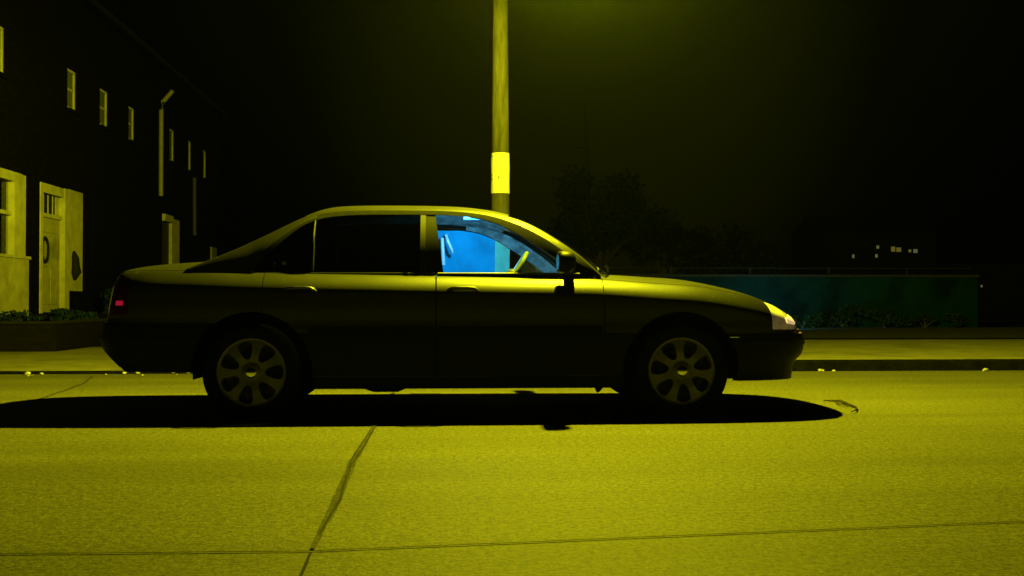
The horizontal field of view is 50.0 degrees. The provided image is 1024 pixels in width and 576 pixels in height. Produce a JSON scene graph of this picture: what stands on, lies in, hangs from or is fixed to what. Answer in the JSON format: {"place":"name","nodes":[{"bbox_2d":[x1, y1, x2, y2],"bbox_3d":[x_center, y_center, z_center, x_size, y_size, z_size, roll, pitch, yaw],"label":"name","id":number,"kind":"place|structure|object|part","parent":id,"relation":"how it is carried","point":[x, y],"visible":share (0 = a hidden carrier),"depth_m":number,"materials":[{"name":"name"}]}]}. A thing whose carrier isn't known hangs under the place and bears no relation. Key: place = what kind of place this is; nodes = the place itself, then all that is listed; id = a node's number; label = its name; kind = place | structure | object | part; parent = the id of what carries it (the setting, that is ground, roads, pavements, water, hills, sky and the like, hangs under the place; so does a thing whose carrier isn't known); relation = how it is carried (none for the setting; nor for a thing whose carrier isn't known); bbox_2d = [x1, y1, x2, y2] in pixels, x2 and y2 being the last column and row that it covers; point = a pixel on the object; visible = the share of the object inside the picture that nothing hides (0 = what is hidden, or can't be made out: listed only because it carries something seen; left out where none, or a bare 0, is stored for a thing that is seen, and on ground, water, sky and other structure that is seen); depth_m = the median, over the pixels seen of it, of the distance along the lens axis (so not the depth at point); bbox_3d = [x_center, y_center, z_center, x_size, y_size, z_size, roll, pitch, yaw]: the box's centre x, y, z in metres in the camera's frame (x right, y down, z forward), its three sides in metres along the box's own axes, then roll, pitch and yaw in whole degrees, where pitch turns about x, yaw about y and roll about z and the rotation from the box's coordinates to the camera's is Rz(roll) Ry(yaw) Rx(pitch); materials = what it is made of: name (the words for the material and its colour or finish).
{"place":"outdoors","nodes":[
{"label":"outdoors","id":0,"kind":"place"},
{"bbox_2d":[0,370,1023,575],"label":"road","id":1,"kind":"structure","parent":0,"point":[96,470],"depth_m":4.53,"materials":[{"name":"grey asphalt"}]},
{"bbox_2d":[0,376,92,410],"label":"road crack","id":2,"kind":"object","parent":1,"relation":"on","point":[87,380],"visible":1,"depth_m":8.80,"materials":[{"name":"black asphalt"}]},
{"bbox_2d":[299,552,311,575],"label":"road seam","id":3,"kind":"object","parent":1,"relation":"on","point":[305,564],"visible":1,"depth_m":3.06,"materials":[{"name":"grey asphalt"}]},
{"bbox_2d":[319,428,373,533],"bbox_3d":[-0.707,0.793,4.906,0.033,0.001,2.900,0,-1,-4],"label":"road crack","id":4,"kind":"object","parent":1,"relation":"on","point":[338,502],"visible":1,"depth_m":4.28,"materials":[{"name":"grey asphalt"}]},
{"bbox_2d":[310,392,394,547],"bbox_3d":[-0.858,0.826,7.251,0.063,0.001,8.000,0,-1,-4],"label":"road seam","id":5,"kind":"object","parent":1,"relation":"on","point":[334,501],"visible":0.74,"depth_m":4.43,"materials":[{"name":"grey asphalt"}]},
{"bbox_2d":[344,435,367,477],"bbox_3d":[-0.752,0.799,5.304,0.019,0.001,1.500,0,-1,-4],"label":"road crack","id":6,"kind":"object","parent":1,"relation":"on","point":[353,456],"visible":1,"depth_m":5.21,"materials":[{"name":"grey asphalt"}]},
{"bbox_2d":[99,206,804,421],"bbox_3d":[-0.369,0.138,7.671,4.694,1.394,2.060,0,-1,-4],"label":"saloon car","id":7,"kind":"object","parent":1,"relation":"on","point":[275,323],"visible":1,"depth_m":6.82,"materials":[{"name":"grey paint"}]},
{"bbox_3d":[-1.008,0.036,6.866,1.056,1.026,0.314,0,-1,-4],"label":"door","id":8,"kind":"part","parent":7,"relation":"part of","materials":[{"name":"green paint"}]},
{"bbox_2d":[435,231,509,276],"bbox_3d":[-0.316,-0.243,8.344,0.600,0.375,0.153,0,-1,-4],"label":"car window","id":9,"kind":"object","parent":7,"relation":"in","point":[476,252],"visible":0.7,"depth_m":8.38,"materials":[{"name":"blue glass"}]},
{"bbox_3d":[0.037,0.037,6.932,1.054,1.025,0.310,0,-1,-4],"label":"door","id":10,"kind":"part","parent":7,"relation":"part of","materials":[{"name":"green paint"}]},
{"bbox_2d":[0,521,1017,553],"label":"road joint","id":11,"kind":"object","parent":1,"relation":"on","point":[486,543],"visible":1,"depth_m":3.31,"materials":[{"name":"grey asphalt"}]},
{"bbox_2d":[823,400,856,411],"bbox_3d":[2.323,0.819,7.641,0.127,0.020,0.852,0,-1,4],"label":"twig","id":12,"kind":"object","parent":1,"relation":"on","point":[844,402],"visible":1,"depth_m":7.82,"materials":[{"name":"brown wood"}]},
{"bbox_2d":[0,339,1023,370],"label":"pavement","id":13,"kind":"structure","parent":0,"point":[91,359],"depth_m":13.96,"materials":[{"name":"concrete"}]},
{"bbox_2d":[491,0,509,268],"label":"street lamp","id":14,"kind":"object","parent":13,"relation":"on","point":[500,125],"visible":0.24,"depth_m":12.37,"materials":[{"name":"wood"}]},
{"bbox_2d":[491,152,509,193],"bbox_3d":[-0.129,-1.296,12.378,0.212,0.455,0.103,0,-1,-4],"label":"notice","id":15,"kind":"object","parent":14,"relation":"attached to","point":[500,170],"visible":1,"depth_m":12.34,"materials":[{"name":"white paper"}]},
{"bbox_2d":[98,0,1023,273],"label":"sky","id":16,"kind":"structure","parent":0,"point":[767,116],"materials":[{"name":"black"}]},
{"bbox_2d":[510,267,979,327],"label":"boundary wall","id":17,"kind":"structure","parent":0,"point":[828,294],"depth_m":27.44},
{"bbox_2d":[790,216,939,274],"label":"building","id":18,"kind":"structure","parent":0,"point":[864,242],"depth_m":76.93,"materials":[{"name":"stone"}]},
{"bbox_2d":[890,246,895,251],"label":"window","id":19,"kind":"structure","parent":18,"relation":"in","point":[892,248],"depth_m":76.79,"materials":[{"name":"yellow glass"}]},
{"bbox_2d":[895,247,901,252],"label":"window","id":20,"kind":"structure","parent":18,"relation":"in","point":[898,249],"depth_m":76.80,"materials":[{"name":"yellow glass"}]},
{"bbox_2d":[912,248,917,253],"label":"window","id":21,"kind":"structure","parent":18,"relation":"in","point":[914,250],"depth_m":76.88,"materials":[{"name":"white glass"}]},
{"bbox_2d":[791,327,1023,337],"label":"yard","id":22,"kind":"structure","parent":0,"point":[918,332],"depth_m":22.77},
{"bbox_2d":[789,311,825,327],"bbox_3d":[7.159,0.784,26.824,0.988,0.444,0.652,0,-1,-4],"label":"shrub","id":23,"kind":"object","parent":22,"relation":"on","point":[816,320],"visible":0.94,"depth_m":26.75,"materials":[{"name":"green plant"}]},
{"bbox_2d":[820,303,865,327],"bbox_3d":[8.082,0.676,26.889,1.158,0.684,0.603,0,-1,-4],"label":"shrub","id":24,"kind":"object","parent":22,"relation":"on","point":[848,311],"visible":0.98,"depth_m":26.84,"materials":[{"name":"green plant"}]},
{"bbox_2d":[865,307,904,327],"bbox_3d":[9.119,0.719,26.890,1.042,0.529,0.579,0,-1,-4],"label":"shrub","id":25,"kind":"object","parent":22,"relation":"on","point":[892,319],"visible":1,"depth_m":26.82,"materials":[{"name":"green plant"}]},
{"bbox_2d":[901,311,938,327],"bbox_3d":[10.055,0.772,27.043,1.099,0.431,0.516,0,-1,-4],"label":"shrub","id":26,"kind":"object","parent":22,"relation":"on","point":[925,319],"visible":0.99,"depth_m":27.03,"materials":[{"name":"green plant"}]},
{"bbox_2d":[941,311,965,327],"bbox_3d":[10.964,0.766,27.077,0.614,0.444,0.695,0,-1,-4],"label":"shrub","id":27,"kind":"object","parent":22,"relation":"on","point":[956,318],"visible":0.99,"depth_m":26.98,"materials":[{"name":"green plant"}]},
{"bbox_2d":[937,246,1023,312],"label":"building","id":28,"kind":"structure","parent":0,"point":[999,270],"depth_m":76.30,"materials":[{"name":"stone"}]},
{"bbox_2d":[978,313,1023,326],"bbox_3d":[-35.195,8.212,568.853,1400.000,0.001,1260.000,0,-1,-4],"label":"ground","id":29,"kind":"structure","parent":0,"point":[1000,319],"depth_m":47.67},
{"bbox_2d":[0,318,106,351],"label":"garden wall","id":30,"kind":"structure","parent":29,"relation":"on","point":[39,336],"depth_m":15.91,"materials":[{"name":"brick"}]},
{"bbox_2d":[0,0,107,320],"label":"terraced house","id":31,"kind":"structure","parent":29,"relation":"on","point":[43,142],"depth_m":19.25,"materials":[{"name":"brick"}]},
{"bbox_2d":[0,26,9,79],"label":"window","id":32,"kind":"structure","parent":31,"relation":"in","point":[2,75],"depth_m":17.49,"materials":[{"name":"white paint"}]},
{"bbox_2d":[0,168,30,259],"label":"window","id":33,"kind":"structure","parent":31,"relation":"in","point":[15,212],"depth_m":17.95,"materials":[{"name":"white paint"}]},
{"bbox_2d":[39,182,69,312],"bbox_3d":[-8.267,-0.692,19.708,0.170,2.280,1.374,0,-1,-4],"label":"door","id":34,"kind":"structure","parent":31,"relation":"in","point":[54,239],"depth_m":19.85,"materials":[{"name":"beige paint"}]},
{"bbox_2d":[67,69,80,115],"bbox_3d":[-8.310,-3.698,20.691,0.160,0.827,0.610,0,-1,-4],"label":"window","id":35,"kind":"structure","parent":31,"relation":"in","point":[71,75],"depth_m":20.78,"materials":[{"name":"white paint"}]},
{"bbox_2d":[83,0,169,312],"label":"terraced house","id":36,"kind":"structure","parent":29,"relation":"on","point":[120,143],"depth_m":23.50,"materials":[{"name":"brick"}]},
{"bbox_2d":[99,89,111,131],"bbox_3d":[-8.431,-3.672,22.643,0.160,0.827,0.660,0,-1,-4],"label":"window","id":37,"kind":"structure","parent":36,"relation":"in","point":[103,95],"depth_m":22.74,"materials":[{"name":"white paint"}]},
{"bbox_2d":[128,107,137,145],"bbox_3d":[-8.555,-3.646,24.644,0.160,0.827,0.590,0,-1,-4],"label":"window","id":38,"kind":"structure","parent":36,"relation":"in","point":[131,111],"depth_m":24.76,"materials":[{"name":"white paint"}]},
{"bbox_2d":[97,0,229,265],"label":"terraced house","id":39,"kind":"structure","parent":29,"relation":"on","point":[186,174],"depth_m":29.53,"materials":[{"name":"brick"}]},
{"bbox_2d":[162,214,179,264],"bbox_3d":[-8.807,-0.646,28.197,0.160,2.410,1.842,0,-1,-4],"label":"door","id":40,"kind":"structure","parent":39,"relation":"in","point":[170,226],"depth_m":28.32,"materials":[{"name":"white metal"}]},
{"bbox_2d":[169,128,176,165],"bbox_3d":[-8.780,-3.639,28.287,0.160,0.907,0.630,0,-1,-4],"label":"window","id":41,"kind":"structure","parent":39,"relation":"in","point":[171,161],"depth_m":28.38,"materials":[{"name":"white paint"}]},
{"bbox_2d":[188,140,193,173],"bbox_3d":[-8.903,-3.613,30.268,0.160,0.907,0.500,0,-1,-4],"label":"window","id":42,"kind":"structure","parent":39,"relation":"in","point":[189,171],"depth_m":30.38,"materials":[{"name":"white paint"}]},
{"bbox_2d":[203,150,208,181],"bbox_3d":[-9.019,-3.588,32.154,0.160,0.907,0.580,0,-1,-4],"label":"window","id":43,"kind":"structure","parent":39,"relation":"in","point":[204,178],"depth_m":32.28,"materials":[{"name":"white paint"}]},
{"bbox_2d":[0,359,1023,373],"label":"kerb","id":44,"kind":"structure","parent":29,"relation":"on","point":[919,365],"depth_m":11.77,"materials":[{"name":"concrete"}]},
{"bbox_2d":[575,104,595,257],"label":"mast","id":45,"kind":"object","parent":29,"relation":"on","point":[586,148],"visible":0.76,"depth_m":52.34,"materials":[{"name":"black metal"}]},
{"bbox_2d":[546,164,659,273],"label":"tree","id":46,"kind":"object","parent":29,"relation":"on","point":[616,219],"visible":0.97,"depth_m":44.80,"materials":[{"name":"green plant"}]},
{"bbox_2d":[626,196,715,273],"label":"tree","id":47,"kind":"object","parent":29,"relation":"on","point":[677,246],"visible":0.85,"depth_m":46.06,"materials":[{"name":"green plant"}]},
{"bbox_2d":[685,223,785,273],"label":"tree","id":48,"kind":"object","parent":29,"relation":"on","point":[738,259],"visible":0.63,"depth_m":47.17,"materials":[{"name":"green plant"}]},
{"bbox_2d":[804,338,1023,339],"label":"kerb step","id":49,"kind":"object","parent":29,"relation":"on","point":[901,338],"depth_m":18.40,"materials":[{"name":"concrete"}]},
{"label":"garden soil","id":50,"kind":"structure","parent":0,"visible":0},
{"bbox_2d":[0,309,44,320],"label":"garden plant","id":51,"kind":"object","parent":50,"relation":"on","point":[14,316],"visible":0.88,"depth_m":16.80,"materials":[{"name":"green plant"}]},
{"bbox_2d":[46,308,84,320],"bbox_3d":[-7.537,0.456,18.363,0.582,0.259,0.596,1,-1,-44],"label":"garden plant","id":52,"kind":"object","parent":50,"relation":"on","point":[57,314],"visible":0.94,"depth_m":18.21,"materials":[{"name":"green plant"}]},
{"bbox_2d":[66,311,98,319],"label":"garden plant","id":53,"kind":"object","parent":50,"relation":"on","point":[89,315],"visible":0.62,"depth_m":18.49,"materials":[{"name":"green plant"}]},
{"bbox_2d":[100,287,112,312],"bbox_3d":[-7.619,0.302,21.187,0.653,0.634,0.467,0,-1,-4],"label":"garden plant","id":54,"kind":"object","parent":50,"relation":"on","point":[107,296],"visible":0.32,"depth_m":21.19,"materials":[{"name":"green plant"}]}
]}

